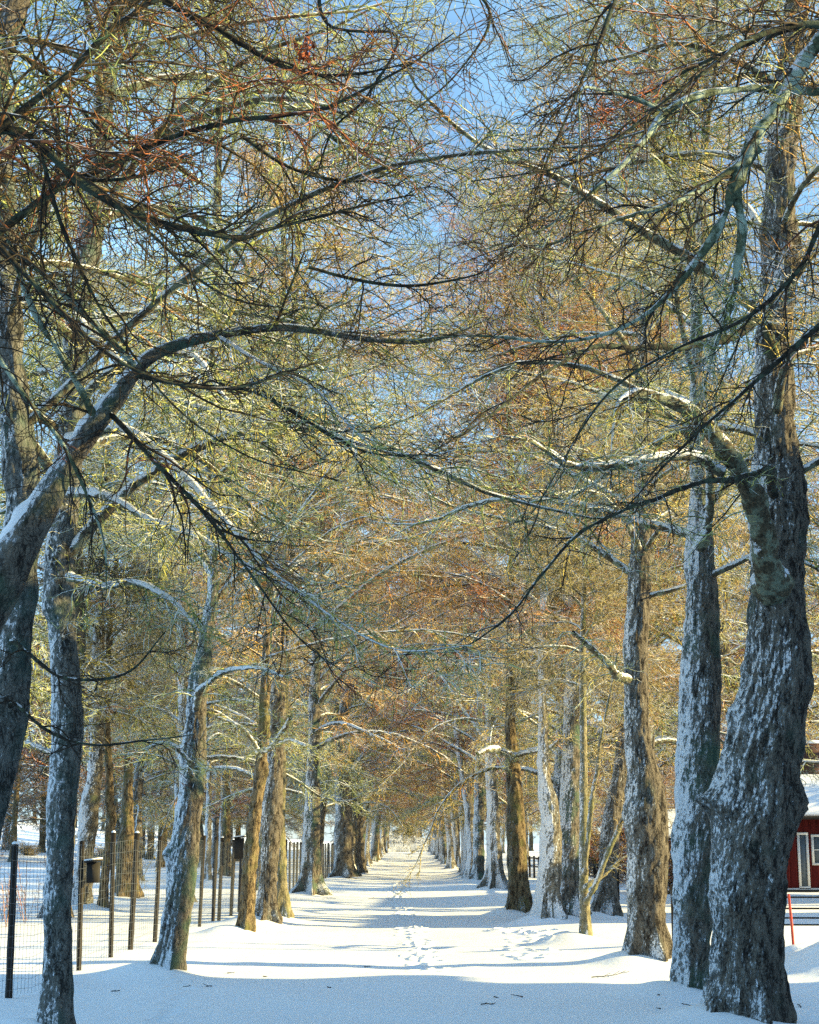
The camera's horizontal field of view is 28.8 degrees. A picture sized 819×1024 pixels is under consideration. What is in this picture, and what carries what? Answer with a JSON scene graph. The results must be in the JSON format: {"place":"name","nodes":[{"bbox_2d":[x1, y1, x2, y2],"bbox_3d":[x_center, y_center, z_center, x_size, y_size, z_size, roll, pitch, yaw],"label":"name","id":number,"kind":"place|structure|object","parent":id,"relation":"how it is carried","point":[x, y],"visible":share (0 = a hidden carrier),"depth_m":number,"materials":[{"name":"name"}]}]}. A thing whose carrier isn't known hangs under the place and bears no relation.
{"place":"outdoors","nodes":[
{"label":"outdoors","id":0,"kind":"place"},
{"bbox_2d":[0,822,818,1023],"bbox_3d":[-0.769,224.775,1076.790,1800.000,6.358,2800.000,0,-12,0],"label":"snow ground","id":1,"kind":"structure","parent":0,"point":[440,944],"depth_m":23.03,"materials":[{"name":"snow"}]},
{"bbox_2d":[0,857,46,926],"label":"dry weeds","id":2,"kind":"object","parent":1,"relation":"on","point":[7,897],"visible":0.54,"depth_m":35.99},
{"bbox_2d":[0,607,47,849],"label":"lime tree","id":3,"kind":"object","parent":1,"relation":"on","point":[10,820],"visible":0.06,"depth_m":147.50,"materials":[{"name":"brown plant"}]},
{"bbox_2d":[4,604,49,829],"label":"lime tree","id":4,"kind":"object","parent":1,"relation":"on","point":[25,814],"visible":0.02,"depth_m":132.66,"materials":[{"name":"brown plant"}]},
{"bbox_2d":[18,840,43,855],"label":"shrub","id":5,"kind":"object","parent":1,"relation":"on","point":[25,848],"visible":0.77,"depth_m":138.57,"materials":[{"name":"brown plant"}]},
{"bbox_2d":[0,649,84,861],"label":"lime tree","id":6,"kind":"object","parent":1,"relation":"on","point":[12,835],"visible":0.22,"depth_m":124.39,"materials":[{"name":"brown plant"}]},
{"bbox_2d":[9,646,80,852],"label":"lime tree","id":7,"kind":"object","parent":1,"relation":"on","point":[42,841],"visible":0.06,"depth_m":147.88,"materials":[{"name":"brown plant"}]},
{"bbox_2d":[2,620,105,833],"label":"lime tree","id":8,"kind":"object","parent":1,"relation":"on","point":[32,817],"visible":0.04,"depth_m":125.90,"materials":[{"name":"brown plant"}]},
{"bbox_2d":[0,94,123,758],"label":"lime tree","id":9,"kind":"object","parent":1,"relation":"on","point":[35,684],"visible":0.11,"depth_m":32.76,"materials":[{"name":"brown plant"}]},
{"bbox_2d":[15,389,168,874],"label":"lime tree","id":10,"kind":"object","parent":1,"relation":"on","point":[35,765],"visible":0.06,"depth_m":60.37,"materials":[{"name":"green plant"}]},
{"bbox_2d":[0,114,208,917],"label":"lime tree","id":11,"kind":"object","parent":1,"relation":"on","point":[82,651],"visible":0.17,"depth_m":38.00,"materials":[{"name":"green plant"}]},
{"bbox_2d":[75,633,157,861],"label":"lime tree","id":12,"kind":"object","parent":1,"relation":"on","point":[103,818],"visible":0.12,"depth_m":129.69,"materials":[{"name":"brown plant"}]},
{"bbox_2d":[0,245,239,904],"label":"lime tree","id":13,"kind":"object","parent":1,"relation":"on","point":[88,818],"visible":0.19,"depth_m":40.49,"materials":[{"name":"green plant"}]},
{"bbox_2d":[34,479,210,907],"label":"lime tree","id":14,"kind":"object","parent":1,"relation":"on","point":[111,820],"visible":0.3,"depth_m":40.02,"materials":[{"name":"brown plant"}]},
{"bbox_2d":[77,645,175,859],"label":"lime tree","id":15,"kind":"object","parent":1,"relation":"on","point":[149,837],"visible":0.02,"depth_m":144.78,"materials":[{"name":"brown plant"}]},
{"bbox_2d":[42,487,220,897],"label":"lime tree","id":16,"kind":"object","parent":1,"relation":"on","point":[126,830],"visible":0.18,"depth_m":49.98,"materials":[{"name":"brown plant"}]},
{"bbox_2d":[102,624,212,857],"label":"lime tree","id":17,"kind":"object","parent":1,"relation":"on","point":[143,853],"visible":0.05,"depth_m":149.07,"materials":[{"name":"brown plant"}]},
{"bbox_2d":[81,519,236,880],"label":"lime tree","id":18,"kind":"object","parent":1,"relation":"on","point":[138,784],"visible":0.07,"depth_m":75.88,"materials":[{"name":"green plant"}]},
{"bbox_2d":[0,830,334,997],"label":"wire fence","id":19,"kind":"object","parent":1,"relation":"on","point":[9,968],"visible":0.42,"depth_m":25.44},
{"bbox_2d":[82,857,103,882],"bbox_3d":[-4.409,4.986,22.175,0.251,0.344,0.260,0,-12,0],"label":"nest box","id":20,"kind":"object","parent":19,"relation":"attached to","point":[93,870],"visible":1,"depth_m":22.11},
{"bbox_2d":[233,835,245,858],"bbox_3d":[-3.820,7.513,35.716,0.281,0.526,0.300,0,-12,0],"label":"nest box","id":21,"kind":"object","parent":19,"relation":"attached to","point":[238,846],"visible":0.95,"depth_m":35.63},
{"bbox_2d":[84,593,250,866],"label":"lime tree","id":22,"kind":"object","parent":1,"relation":"on","point":[165,842],"visible":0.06,"depth_m":119.57,"materials":[{"name":"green plant"}]},
{"bbox_2d":[100,562,246,866],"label":"lime tree","id":23,"kind":"object","parent":1,"relation":"on","point":[201,831],"visible":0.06,"depth_m":120.31,"materials":[{"name":"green plant"}]},
{"bbox_2d":[116,592,234,832],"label":"lime tree","id":24,"kind":"object","parent":1,"relation":"on","point":[176,789],"visible":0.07,"depth_m":88.00,"materials":[{"name":"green plant"}]},
{"bbox_2d":[142,564,260,867],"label":"lime tree","id":25,"kind":"object","parent":1,"relation":"on","point":[215,832],"visible":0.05,"depth_m":118.34,"materials":[{"name":"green plant"}]},
{"bbox_2d":[33,277,378,901],"bbox_3d":[-5.871,2.493,50.331,9.741,19.339,11.514,-3,-12,15],"label":"lime tree","id":26,"kind":"object","parent":1,"relation":"on","point":[213,736],"visible":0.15,"depth_m":47.66,"materials":[{"name":"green plant"}]},
{"bbox_2d":[169,670,253,879],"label":"lime tree","id":27,"kind":"object","parent":1,"relation":"on","point":[208,832],"visible":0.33,"depth_m":72.30,"materials":[{"name":"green plant"}]},
{"bbox_2d":[174,638,258,875],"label":"lime tree","id":28,"kind":"object","parent":1,"relation":"on","point":[226,834],"visible":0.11,"depth_m":84.39,"materials":[{"name":"brown plant"}]},
{"bbox_2d":[188,642,258,867],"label":"lime tree","id":29,"kind":"object","parent":1,"relation":"on","point":[240,802],"visible":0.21,"depth_m":103.30,"materials":[{"name":"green plant"}]},
{"bbox_2d":[113,347,362,889],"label":"lime tree","id":30,"kind":"object","parent":1,"relation":"on","point":[234,714],"visible":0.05,"depth_m":60.00,"materials":[{"name":"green plant"}]},
{"bbox_2d":[202,686,294,860],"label":"lime tree","id":31,"kind":"object","parent":1,"relation":"on","point":[238,832],"visible":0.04,"depth_m":147.24,"materials":[{"name":"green plant"}]},
{"bbox_2d":[1,0,497,970],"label":"lime tree","id":32,"kind":"object","parent":1,"relation":"on","point":[181,856],"visible":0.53,"depth_m":22.11,"materials":[{"name":"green plant"}]},
{"bbox_2d":[202,614,300,855],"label":"lime tree","id":33,"kind":"object","parent":1,"relation":"on","point":[252,747],"visible":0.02,"depth_m":147.31,"materials":[{"name":"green plant"}]},
{"bbox_2d":[216,670,303,830],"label":"lime tree","id":34,"kind":"object","parent":1,"relation":"on","point":[236,820],"visible":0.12,"depth_m":116.25,"materials":[{"name":"brown plant"}]},
{"bbox_2d":[0,0,532,650],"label":"lime tree","id":35,"kind":"object","parent":1,"relation":"on","point":[22,136],"visible":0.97,"depth_m":9.17,"materials":[{"name":"brown plant"}]},
{"bbox_2d":[231,677,304,846],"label":"lime tree","id":36,"kind":"object","parent":1,"relation":"on","point":[291,784],"visible":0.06,"depth_m":145.21,"materials":[{"name":"brown plant"}]},
{"bbox_2d":[232,680,304,831],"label":"lime tree","id":37,"kind":"object","parent":1,"relation":"on","point":[295,827],"visible":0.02,"depth_m":130.36,"materials":[{"name":"brown plant"}]},
{"bbox_2d":[159,473,381,827],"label":"lime tree","id":38,"kind":"object","parent":1,"relation":"on","point":[305,704],"visible":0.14,"depth_m":71.49,"materials":[{"name":"brown plant"}]},
{"bbox_2d":[0,141,562,740],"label":"lime tree","id":39,"kind":"object","parent":1,"relation":"on","point":[28,527],"visible":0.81,"depth_m":10.07,"materials":[{"name":"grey plant"}]},
{"bbox_2d":[230,656,334,835],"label":"lime tree","id":40,"kind":"object","parent":1,"relation":"on","point":[301,817],"visible":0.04,"depth_m":150.06,"materials":[{"name":"brown plant"}]},
{"bbox_2d":[0,0,583,362],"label":"lime tree","id":41,"kind":"object","parent":1,"relation":"on","point":[20,6],"visible":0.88,"depth_m":9.80,"materials":[{"name":"brown plant"}]},
{"bbox_2d":[292,31,317,78],"bbox_3d":[-0.662,-2.941,10.108,0.162,0.407,0.177,0,-12,0],"label":"dead leaf clump","id":42,"kind":"object","parent":41,"relation":"attached to","point":[305,53],"visible":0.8,"depth_m":10.10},
{"bbox_2d":[195,346,509,917],"bbox_3d":[-1.862,2.514,37.647,6.925,13.850,7.552,4,-12,-18],"label":"lime tree","id":43,"kind":"object","parent":1,"relation":"on","point":[284,903],"visible":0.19,"depth_m":36.84,"materials":[{"name":"brown plant"}]},
{"bbox_2d":[285,521,423,875],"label":"lime tree","id":44,"kind":"object","parent":1,"relation":"on","point":[322,816],"visible":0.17,"depth_m":86.17,"materials":[{"name":"brown plant"}]},
{"bbox_2d":[160,125,578,923],"bbox_3d":[-0.386,-0.053,35.541,10.794,17.907,9.545,0,-12,0],"label":"lime tree","id":45,"kind":"object","parent":1,"relation":"on","point":[270,827],"visible":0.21,"depth_m":34.42,"materials":[{"name":"brown plant"}]},
{"bbox_2d":[0,0,741,1023],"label":"lime tree","id":46,"kind":"object","parent":1,"relation":"on","point":[56,990],"visible":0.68,"depth_m":14.36,"materials":[{"name":"brown plant"}]},
{"bbox_2d":[227,381,526,894],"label":"lime tree","id":47,"kind":"object","parent":1,"relation":"on","point":[310,881],"visible":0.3,"depth_m":54.74,"materials":[{"name":"brown plant"}]},
{"bbox_2d":[297,495,460,872],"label":"lime tree","id":48,"kind":"object","parent":1,"relation":"on","point":[352,759],"visible":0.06,"depth_m":91.25,"materials":[{"name":"brown plant"}]},
{"bbox_2d":[288,547,470,876],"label":"lime tree","id":49,"kind":"object","parent":1,"relation":"on","point":[343,866],"visible":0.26,"depth_m":82.91,"materials":[{"name":"brown plant"}]},
{"bbox_2d":[310,548,449,872],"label":"lime tree","id":50,"kind":"object","parent":1,"relation":"on","point":[362,836],"visible":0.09,"depth_m":98.05,"materials":[{"name":"brown plant"}]},
{"bbox_2d":[329,664,431,866],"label":"lime tree","id":51,"kind":"object","parent":1,"relation":"on","point":[366,849],"visible":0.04,"depth_m":120.10,"materials":[{"name":"brown plant"}]},
{"bbox_2d":[326,624,437,828],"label":"lime tree","id":52,"kind":"object","parent":1,"relation":"on","point":[391,805],"visible":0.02,"depth_m":112.92,"materials":[{"name":"brown plant"}]},
{"bbox_2d":[333,623,435,848],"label":"lime tree","id":53,"kind":"object","parent":1,"relation":"on","point":[367,807],"visible":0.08,"depth_m":105.96,"materials":[{"name":"brown plant"}]},
{"bbox_2d":[319,585,451,871],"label":"lime tree","id":54,"kind":"object","parent":1,"relation":"on","point":[358,844],"visible":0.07,"depth_m":97.34,"materials":[{"name":"brown plant"}]},
{"bbox_2d":[369,831,415,851],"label":"shrub","id":55,"kind":"object","parent":1,"relation":"on","point":[396,841],"visible":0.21,"depth_m":245.32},
{"bbox_2d":[370,843,428,851],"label":"picket fence","id":56,"kind":"object","parent":1,"relation":"on","point":[408,849],"visible":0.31,"depth_m":241.64,"materials":[{"name":"white paint"}]},
{"bbox_2d":[370,618,430,861],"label":"lime tree","id":57,"kind":"object","parent":1,"relation":"on","point":[374,845],"visible":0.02,"depth_m":142.32,"materials":[{"name":"brown plant"}]},
{"bbox_2d":[126,16,679,932],"bbox_3d":[-0.899,-0.992,31.247,10.232,18.045,8.292,-11,-16,43],"label":"lime tree","id":58,"kind":"object","parent":1,"relation":"on","point":[262,750],"visible":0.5,"depth_m":31.08,"materials":[{"name":"brown plant"}]},
{"bbox_2d":[0,0,818,839],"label":"lime tree","id":59,"kind":"object","parent":1,"relation":"on","point":[18,472],"visible":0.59,"depth_m":11.50,"materials":[{"name":"brown plant"}]},
{"bbox_2d":[380,667,446,863],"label":"lime tree","id":60,"kind":"object","parent":1,"relation":"on","point":[443,841],"visible":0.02,"depth_m":130.14,"materials":[{"name":"brown plant"}]},
{"bbox_2d":[365,619,464,868],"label":"lime tree","id":61,"kind":"object","parent":1,"relation":"on","point":[450,862],"visible":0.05,"depth_m":111.20,"materials":[{"name":"brown plant"}]},
{"bbox_2d":[360,546,504,871],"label":"lime tree","id":62,"kind":"object","parent":1,"relation":"on","point":[459,809],"visible":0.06,"depth_m":98.60,"materials":[{"name":"brown plant"}]},
{"bbox_2d":[329,461,536,877],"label":"lime tree","id":63,"kind":"object","parent":1,"relation":"on","point":[459,742],"visible":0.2,"depth_m":79.68,"materials":[{"name":"brown plant"}]},
{"bbox_2d":[364,524,504,875],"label":"lime tree","id":64,"kind":"object","parent":1,"relation":"on","point":[465,836],"visible":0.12,"depth_m":86.31,"materials":[{"name":"brown plant"}]},
{"bbox_2d":[387,615,485,848],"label":"lime tree","id":65,"kind":"object","parent":1,"relation":"on","point":[458,827],"visible":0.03,"depth_m":125.36,"materials":[{"name":"brown plant"}]},
{"bbox_2d":[376,628,499,866],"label":"lime tree","id":66,"kind":"object","parent":1,"relation":"on","point":[456,846],"visible":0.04,"depth_m":117.11,"materials":[{"name":"brown plant"}]},
{"bbox_2d":[343,517,535,879],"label":"lime tree","id":67,"kind":"object","parent":1,"relation":"on","point":[477,871],"visible":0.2,"depth_m":75.56,"materials":[{"name":"brown plant"}]},
{"bbox_2d":[392,638,503,868],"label":"lime tree","id":68,"kind":"object","parent":1,"relation":"on","point":[500,807],"visible":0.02,"depth_m":103.97,"materials":[{"name":"brown plant"}]},
{"bbox_2d":[380,533,519,850],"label":"lime tree","id":69,"kind":"object","parent":1,"relation":"on","point":[417,778],"visible":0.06,"depth_m":92.14,"materials":[{"name":"brown plant"}]},
{"bbox_2d":[350,406,553,889],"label":"lime tree","id":70,"kind":"object","parent":1,"relation":"on","point":[494,876],"visible":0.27,"depth_m":62.76,"materials":[{"name":"brown plant"}]},
{"bbox_2d":[296,201,610,912],"bbox_3d":[0.468,1.026,40.550,8.910,17.875,10.815,-4,-13,20],"label":"lime tree","id":71,"kind":"object","parent":1,"relation":"on","point":[519,896],"visible":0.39,"depth_m":39.30,"materials":[{"name":"brown plant"}]},
{"bbox_2d":[241,132,671,919],"bbox_3d":[1.765,0.260,37.632,10.294,18.194,8.871,-7,-14,31],"label":"lime tree","id":72,"kind":"object","parent":1,"relation":"on","point":[547,902],"visible":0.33,"depth_m":36.23,"materials":[{"name":"brown plant"}]},
{"bbox_2d":[412,571,555,833],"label":"lime tree","id":73,"kind":"object","parent":1,"relation":"on","point":[505,802],"visible":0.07,"depth_m":90.62,"materials":[{"name":"brown plant"}]},
{"bbox_2d":[308,195,683,916],"bbox_3d":[2.577,0.541,38.059,8.934,17.787,9.402,10,-15,-38],"label":"lime tree","id":74,"kind":"object","parent":1,"relation":"on","point":[570,829],"visible":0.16,"depth_m":37.28,"materials":[{"name":"brown plant"}]},
{"bbox_2d":[376,328,656,895],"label":"lime tree","id":75,"kind":"object","parent":1,"relation":"on","point":[555,779],"visible":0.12,"depth_m":54.14,"materials":[{"name":"brown plant"}]},
{"bbox_2d":[483,687,553,866],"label":"lime tree","id":76,"kind":"object","parent":1,"relation":"on","point":[526,816],"visible":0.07,"depth_m":123.65,"materials":[{"name":"brown plant"}]},
{"bbox_2d":[251,0,818,989],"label":"lime tree","id":77,"kind":"object","parent":1,"relation":"on","point":[697,754],"visible":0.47,"depth_m":18.80,"materials":[{"name":"brown plant"}]},
{"bbox_2d":[501,641,607,831],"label":"lime tree","id":78,"kind":"object","parent":1,"relation":"on","point":[539,821],"visible":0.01,"depth_m":113.68,"materials":[{"name":"brown plant"}]},
{"bbox_2d":[430,398,685,935],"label":"young lime tree","id":79,"kind":"object","parent":1,"relation":"on","point":[585,828],"visible":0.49,"depth_m":28.23,"materials":[{"name":"brown plant"}]},
{"bbox_2d":[501,549,616,848],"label":"lime tree","id":80,"kind":"object","parent":1,"relation":"on","point":[551,758],"visible":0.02,"depth_m":98.81,"materials":[{"name":"brown plant"}]},
{"bbox_2d":[379,185,749,915],"bbox_3d":[3.588,0.459,40.075,9.709,18.952,9.976,0,-12,0],"label":"lime tree","id":81,"kind":"object","parent":1,"relation":"on","point":[605,899],"visible":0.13,"depth_m":37.93,"materials":[{"name":"brown plant"}]},
{"bbox_2d":[527,856,619,899],"bbox_3d":[6.347,16.643,73.653,0.109,1.398,51.114,0,-12,0],"label":"rail fence","id":82,"kind":"object","parent":1,"relation":"on","point":[593,864],"visible":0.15,"depth_m":55.96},
{"bbox_2d":[329,0,818,574],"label":"lime tree","id":83,"kind":"object","parent":1,"relation":"on","point":[735,174],"visible":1,"depth_m":9.76,"materials":[{"name":"brown plant"}]},
{"bbox_2d":[336,0,818,1023],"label":"lime tree","id":84,"kind":"object","parent":1,"relation":"on","point":[752,802],"visible":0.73,"depth_m":15.77,"materials":[{"name":"brown plant"}]},
{"bbox_2d":[348,0,818,961],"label":"lime tree","id":85,"kind":"object","parent":1,"relation":"on","point":[644,816],"visible":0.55,"depth_m":23.84,"materials":[{"name":"brown plant"}]},
{"bbox_2d":[588,828,624,874],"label":"shrub","id":86,"kind":"object","parent":1,"relation":"on","point":[590,860],"visible":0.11,"depth_m":88.98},
{"bbox_2d":[421,156,818,878],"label":"lime tree","id":87,"kind":"object","parent":1,"relation":"on","point":[725,698],"visible":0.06,"depth_m":45.28,"materials":[{"name":"brown plant"}]},
{"bbox_2d":[440,150,818,765],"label":"lime tree","id":88,"kind":"object","parent":1,"relation":"on","point":[657,741],"visible":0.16,"depth_m":40.08,"materials":[{"name":"brown plant"}]},
{"bbox_2d":[588,822,670,882],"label":"shrub","id":89,"kind":"object","parent":1,"relation":"on","point":[624,873],"visible":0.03,"depth_m":70.52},
{"bbox_2d":[579,541,682,823],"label":"lime tree","id":90,"kind":"object","parent":1,"relation":"on","point":[609,772],"visible":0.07,"depth_m":73.27,"materials":[{"name":"brown plant"}]},
{"bbox_2d":[590,822,673,893],"bbox_3d":[9.518,11.970,55.398,5.810,3.495,6.716,-6,-13,25],"label":"shrub","id":91,"kind":"object","parent":1,"relation":"on","point":[670,876],"visible":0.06,"depth_m":54.78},
{"bbox_2d":[619,809,674,871],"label":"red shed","id":92,"kind":"structure","parent":1,"relation":"on","point":[671,814],"depth_m":73.74,"materials":[{"name":"white wood"}]},
{"bbox_2d":[589,612,725,808],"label":"lime tree","id":93,"kind":"object","parent":1,"relation":"on","point":[667,796],"visible":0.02,"depth_m":88.81,"materials":[{"name":"brown plant"}]},
{"bbox_2d":[550,212,818,786],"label":"lime tree","id":94,"kind":"object","parent":1,"relation":"on","point":[726,648],"visible":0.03,"depth_m":49.27,"materials":[{"name":"brown plant"}]},
{"bbox_2d":[587,409,808,795],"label":"lime tree","id":95,"kind":"object","parent":1,"relation":"on","point":[661,764],"visible":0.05,"depth_m":64.89,"materials":[{"name":"brown plant"}]},
{"bbox_2d":[661,581,818,808],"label":"lime tree","id":96,"kind":"object","parent":1,"relation":"on","point":[741,657],"visible":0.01,"depth_m":97.70,"materials":[{"name":"brown plant"}]},
{"bbox_2d":[666,537,818,792],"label":"lime tree","id":97,"kind":"object","parent":1,"relation":"on","point":[812,729],"visible":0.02,"depth_m":84.17,"materials":[{"name":"brown plant"}]},
{"bbox_2d":[670,884,818,940],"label":"rail fence","id":98,"kind":"object","parent":1,"relation":"on","point":[671,886],"visible":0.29,"depth_m":26.13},
{"bbox_2d":[681,472,818,744],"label":"lime tree","id":99,"kind":"object","parent":1,"relation":"on","point":[747,605],"visible":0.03,"depth_m":85.91,"materials":[{"name":"brown plant"}]},
{"bbox_2d":[720,128,818,749],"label":"lime tree","id":100,"kind":"object","parent":1,"relation":"on","point":[814,650],"visible":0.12,"depth_m":45.23,"materials":[{"name":"brown plant"}]},
{"bbox_2d":[786,740,818,889],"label":"red house","id":101,"kind":"structure","parent":1,"relation":"on","point":[802,872],"depth_m":60.64,"materials":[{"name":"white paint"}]},
{"bbox_2d":[797,832,810,888],"bbox_3d":[14.985,13.252,60.550,0.420,2.100,0.060,0,-12,0],"label":"door","id":102,"kind":"structure","parent":101,"relation":"in","point":[802,837],"depth_m":60.54,"materials":[{"name":"white paint"}]},
{"bbox_2d":[811,834,818,864],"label":"window","id":103,"kind":"structure","parent":101,"relation":"in","point":[814,837],"depth_m":60.63,"materials":[{"name":"white paint"}]},
{"bbox_2d":[804,479,818,739],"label":"lime tree","id":104,"kind":"object","parent":1,"relation":"on","point":[813,592],"visible":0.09,"depth_m":69.22,"materials":[{"name":"brown plant"}]},
{"bbox_2d":[0,0,818,844],"label":"sky","id":105,"kind":"structure","parent":0,"point":[452,17],"materials":[{"name":"blue"}]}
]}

